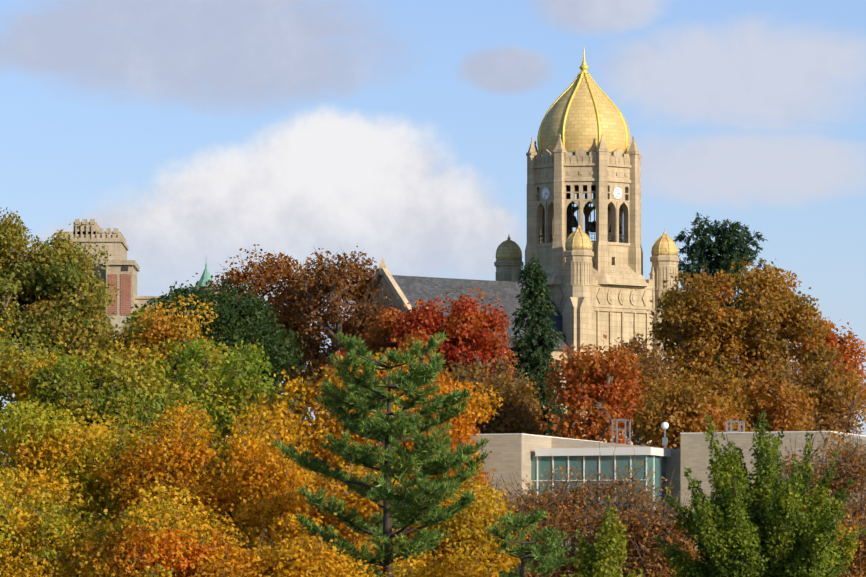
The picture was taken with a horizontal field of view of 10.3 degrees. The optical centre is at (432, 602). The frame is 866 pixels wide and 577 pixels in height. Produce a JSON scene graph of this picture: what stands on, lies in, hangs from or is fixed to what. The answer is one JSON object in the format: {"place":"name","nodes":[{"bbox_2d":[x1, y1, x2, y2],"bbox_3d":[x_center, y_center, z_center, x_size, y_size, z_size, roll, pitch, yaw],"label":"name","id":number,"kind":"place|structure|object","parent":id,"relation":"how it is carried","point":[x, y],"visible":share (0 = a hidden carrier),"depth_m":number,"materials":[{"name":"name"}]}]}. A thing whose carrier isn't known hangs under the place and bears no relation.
{"place":"outdoors","nodes":[
{"label":"outdoors","id":0,"kind":"place"},
{"bbox_2d":[0,0,865,489],"label":"sky","id":1,"kind":"structure","parent":0,"point":[400,132],"materials":[{"name":"blue"}]},
{"bbox_3d":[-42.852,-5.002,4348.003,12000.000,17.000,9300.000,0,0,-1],"label":"ground","id":2,"kind":"structure","parent":0,"visible":0},
{"bbox_2d":[0,480,90,576],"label":"tree","id":3,"kind":"object","parent":2,"relation":"on","point":[30,546],"visible":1,"depth_m":197.91,"materials":[{"name":"yellow plant"}]},
{"bbox_2d":[0,318,98,475],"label":"yellow tree","id":4,"kind":"object","parent":2,"relation":"on","point":[13,369],"visible":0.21,"depth_m":240.15,"materials":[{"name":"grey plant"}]},
{"bbox_2d":[0,207,120,402],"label":"tree","id":5,"kind":"object","parent":2,"relation":"on","point":[58,269],"visible":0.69,"depth_m":330.04,"materials":[{"name":"green plant"}]},
{"bbox_2d":[15,284,125,385],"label":"tree","id":6,"kind":"object","parent":2,"relation":"on","point":[83,326],"visible":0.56,"depth_m":328.93,"materials":[{"name":"green plant"}]},
{"bbox_2d":[0,384,170,576],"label":"yellow tree","id":7,"kind":"object","parent":2,"relation":"on","point":[71,466],"visible":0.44,"depth_m":211.46,"materials":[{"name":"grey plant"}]},
{"bbox_2d":[2,340,208,514],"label":"tree","id":8,"kind":"object","parent":2,"relation":"on","point":[121,391],"visible":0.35,"depth_m":238.90,"materials":[{"name":"green plant"}]},
{"bbox_2d":[57,219,197,455],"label":"tower building","id":9,"kind":"structure","parent":2,"relation":"on","point":[121,274],"depth_m":417.92,"materials":[{"name":"stone"}]},
{"bbox_2d":[113,302,172,441],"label":"tree","id":10,"kind":"object","parent":2,"relation":"on","point":[142,310],"depth_m":337.35,"materials":[{"name":"green plant"}]},
{"bbox_2d":[65,479,245,576],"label":"tree","id":11,"kind":"object","parent":2,"relation":"on","point":[153,542],"visible":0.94,"depth_m":195.25,"materials":[{"name":"orange plant"}]},
{"bbox_2d":[102,294,227,444],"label":"tree","id":12,"kind":"object","parent":2,"relation":"on","point":[161,332],"visible":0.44,"depth_m":328.47,"materials":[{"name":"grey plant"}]},
{"bbox_2d":[196,263,213,371],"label":"spire","id":13,"kind":"structure","parent":2,"relation":"on","point":[205,276],"depth_m":427.56,"materials":[{"name":"teal metal"}]},
{"bbox_2d":[93,388,317,555],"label":"yellow tree","id":14,"kind":"object","parent":2,"relation":"on","point":[244,486],"visible":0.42,"depth_m":209.28,"materials":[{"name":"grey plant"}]},
{"bbox_2d":[141,273,306,475],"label":"dark green tree","id":15,"kind":"object","parent":2,"relation":"on","point":[240,320],"visible":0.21,"depth_m":340.89,"materials":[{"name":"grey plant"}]},
{"bbox_2d":[145,325,316,544],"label":"lime tree","id":16,"kind":"object","parent":2,"relation":"on","point":[235,393],"visible":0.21,"depth_m":242.84,"materials":[{"name":"green plant"}]},
{"bbox_2d":[195,244,330,395],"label":"russet tree","id":17,"kind":"object","parent":2,"relation":"on","point":[267,275],"visible":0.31,"depth_m":372.68,"materials":[{"name":"brown plant"}]},
{"bbox_2d":[183,513,376,576],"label":"tree","id":18,"kind":"object","parent":2,"relation":"on","point":[322,559],"visible":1,"depth_m":194.05,"materials":[{"name":"yellow plant"}]},
{"bbox_2d":[227,353,426,542],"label":"gold tree","id":19,"kind":"object","parent":2,"relation":"on","point":[308,393],"visible":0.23,"depth_m":233.98,"materials":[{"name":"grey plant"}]},
{"bbox_2d":[233,433,436,575],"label":"gold tree","id":20,"kind":"object","parent":2,"relation":"on","point":[280,521],"visible":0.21,"depth_m":206.08,"materials":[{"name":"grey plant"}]},
{"bbox_2d":[275,246,400,412],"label":"tree","id":21,"kind":"object","parent":2,"relation":"on","point":[333,287],"visible":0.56,"depth_m":368.48,"materials":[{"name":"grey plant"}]},
{"bbox_2d":[313,350,407,415],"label":"red tree","id":22,"kind":"object","parent":2,"relation":"on","point":[340,352],"visible":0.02,"depth_m":319.13,"materials":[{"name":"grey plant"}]},
{"bbox_2d":[272,330,490,576],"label":"pine","id":23,"kind":"object","parent":2,"relation":"on","point":[411,507],"visible":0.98,"depth_m":197.29,"materials":[{"name":"green plant"}]},
{"bbox_2d":[356,304,430,355],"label":"autumn tree","id":24,"kind":"object","parent":2,"relation":"on","point":[386,324],"visible":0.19,"depth_m":362.85,"materials":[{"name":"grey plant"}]},
{"bbox_2d":[371,329,452,441],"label":"autumn tree","id":25,"kind":"object","parent":2,"relation":"on","point":[408,346],"visible":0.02,"depth_m":333.26,"materials":[{"name":"plant"}]},
{"bbox_2d":[365,365,508,570],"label":"gold tree","id":26,"kind":"object","parent":2,"relation":"on","point":[459,424],"visible":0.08,"depth_m":238.89,"materials":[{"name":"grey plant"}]},
{"bbox_2d":[381,530,498,576],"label":"tree","id":27,"kind":"object","parent":2,"relation":"on","point":[464,564],"visible":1,"depth_m":194.49,"materials":[{"name":"orange plant"}]},
{"bbox_2d":[412,377,478,477],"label":"tree","id":28,"kind":"object","parent":2,"relation":"on","point":[473,431],"depth_m":297.73,"materials":[{"name":"orange plant"}]},
{"bbox_2d":[387,286,521,388],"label":"tree","id":29,"kind":"object","parent":2,"relation":"on","point":[472,336],"visible":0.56,"depth_m":358.07,"materials":[{"name":"red plant"}]},
{"bbox_2d":[392,470,536,576],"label":"tree","id":30,"kind":"object","parent":2,"relation":"on","point":[470,522],"visible":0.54,"depth_m":210.72,"materials":[{"name":"yellow plant"}]},
{"bbox_2d":[444,354,551,435],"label":"brown tree","id":31,"kind":"object","parent":2,"relation":"on","point":[515,415],"visible":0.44,"depth_m":308.77,"materials":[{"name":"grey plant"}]},
{"bbox_2d":[339,50,679,485],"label":"church","id":32,"kind":"structure","parent":2,"relation":"on","point":[600,286],"depth_m":377.81,"materials":[{"name":"stone"}]},
{"bbox_2d":[461,465,571,576],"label":"shrub","id":33,"kind":"object","parent":2,"relation":"on","point":[532,490],"visible":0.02,"depth_m":230.51,"materials":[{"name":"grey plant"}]},
{"bbox_2d":[484,508,574,576],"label":"pine","id":34,"kind":"object","parent":2,"relation":"on","point":[516,523],"visible":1,"depth_m":190.11,"materials":[{"name":"green plant"}]},
{"bbox_2d":[508,254,574,436],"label":"evergreen tree","id":35,"kind":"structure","parent":2,"relation":"on","point":[532,354],"depth_m":363.68,"materials":[{"name":"green plant"}]},
{"bbox_2d":[536,334,648,444],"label":"orange tree","id":36,"kind":"object","parent":2,"relation":"on","point":[598,389],"visible":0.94,"depth_m":302.00,"materials":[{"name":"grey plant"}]},
{"bbox_2d":[496,440,690,576],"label":"shrub","id":37,"kind":"object","parent":2,"relation":"on","point":[563,502],"visible":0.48,"depth_m":225.17,"materials":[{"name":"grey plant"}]},
{"bbox_2d":[560,496,643,576],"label":"shrub","id":38,"kind":"object","parent":2,"relation":"on","point":[607,562],"visible":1,"depth_m":191.19,"materials":[{"name":"green plant"}]},
{"bbox_2d":[581,467,710,576],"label":"shrub","id":39,"kind":"object","parent":2,"relation":"on","point":[640,524],"visible":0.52,"depth_m":221.41,"materials":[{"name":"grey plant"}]},
{"bbox_2d":[607,325,685,445],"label":"olive tree","id":40,"kind":"object","parent":2,"relation":"on","point":[651,369],"visible":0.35,"depth_m":327.70,"materials":[{"name":"brown plant"}]},
{"bbox_2d":[451,419,865,575],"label":"modern building","id":41,"kind":"structure","parent":2,"relation":"on","point":[522,455],"depth_m":248.62,"materials":[{"name":"beige concrete"}]},
{"bbox_2d":[631,374,750,448],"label":"orange tree","id":42,"kind":"object","parent":2,"relation":"on","point":[680,413],"visible":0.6,"depth_m":292.43,"materials":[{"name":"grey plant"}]},
{"bbox_2d":[673,212,770,410],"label":"tree","id":43,"kind":"object","parent":2,"relation":"on","point":[731,236],"visible":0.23,"depth_m":395.55,"materials":[{"name":"green plant"}]},
{"bbox_2d":[638,256,839,429],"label":"olive tree","id":44,"kind":"object","parent":2,"relation":"on","point":[778,313],"visible":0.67,"depth_m":341.69,"materials":[{"name":"brown plant"}]},
{"bbox_2d":[682,365,819,431],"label":"olive tree","id":45,"kind":"object","parent":2,"relation":"on","point":[781,409],"visible":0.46,"depth_m":314.05,"materials":[{"name":"brown plant"}]},
{"bbox_2d":[655,410,865,576],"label":"ginkgo tree","id":46,"kind":"object","parent":2,"relation":"on","point":[765,529],"visible":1,"depth_m":198.86,"materials":[{"name":"green plant"}]},
{"bbox_2d":[745,347,865,434],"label":"olive tree","id":47,"kind":"object","parent":2,"relation":"on","point":[831,393],"visible":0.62,"depth_m":322.99,"materials":[{"name":"brown plant"}]},
{"bbox_2d":[773,417,865,574],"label":"brown tree","id":48,"kind":"object","parent":2,"relation":"on","point":[854,470],"visible":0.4,"depth_m":234.93,"materials":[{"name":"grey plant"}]},
{"bbox_2d":[790,312,865,419],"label":"orange tree","id":49,"kind":"object","parent":2,"relation":"on","point":[847,358],"visible":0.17,"depth_m":349.42,"materials":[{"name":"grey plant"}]},
{"bbox_2d":[801,487,865,576],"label":"shrub","id":50,"kind":"object","parent":2,"relation":"on","point":[856,569],"visible":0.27,"depth_m":208.92,"materials":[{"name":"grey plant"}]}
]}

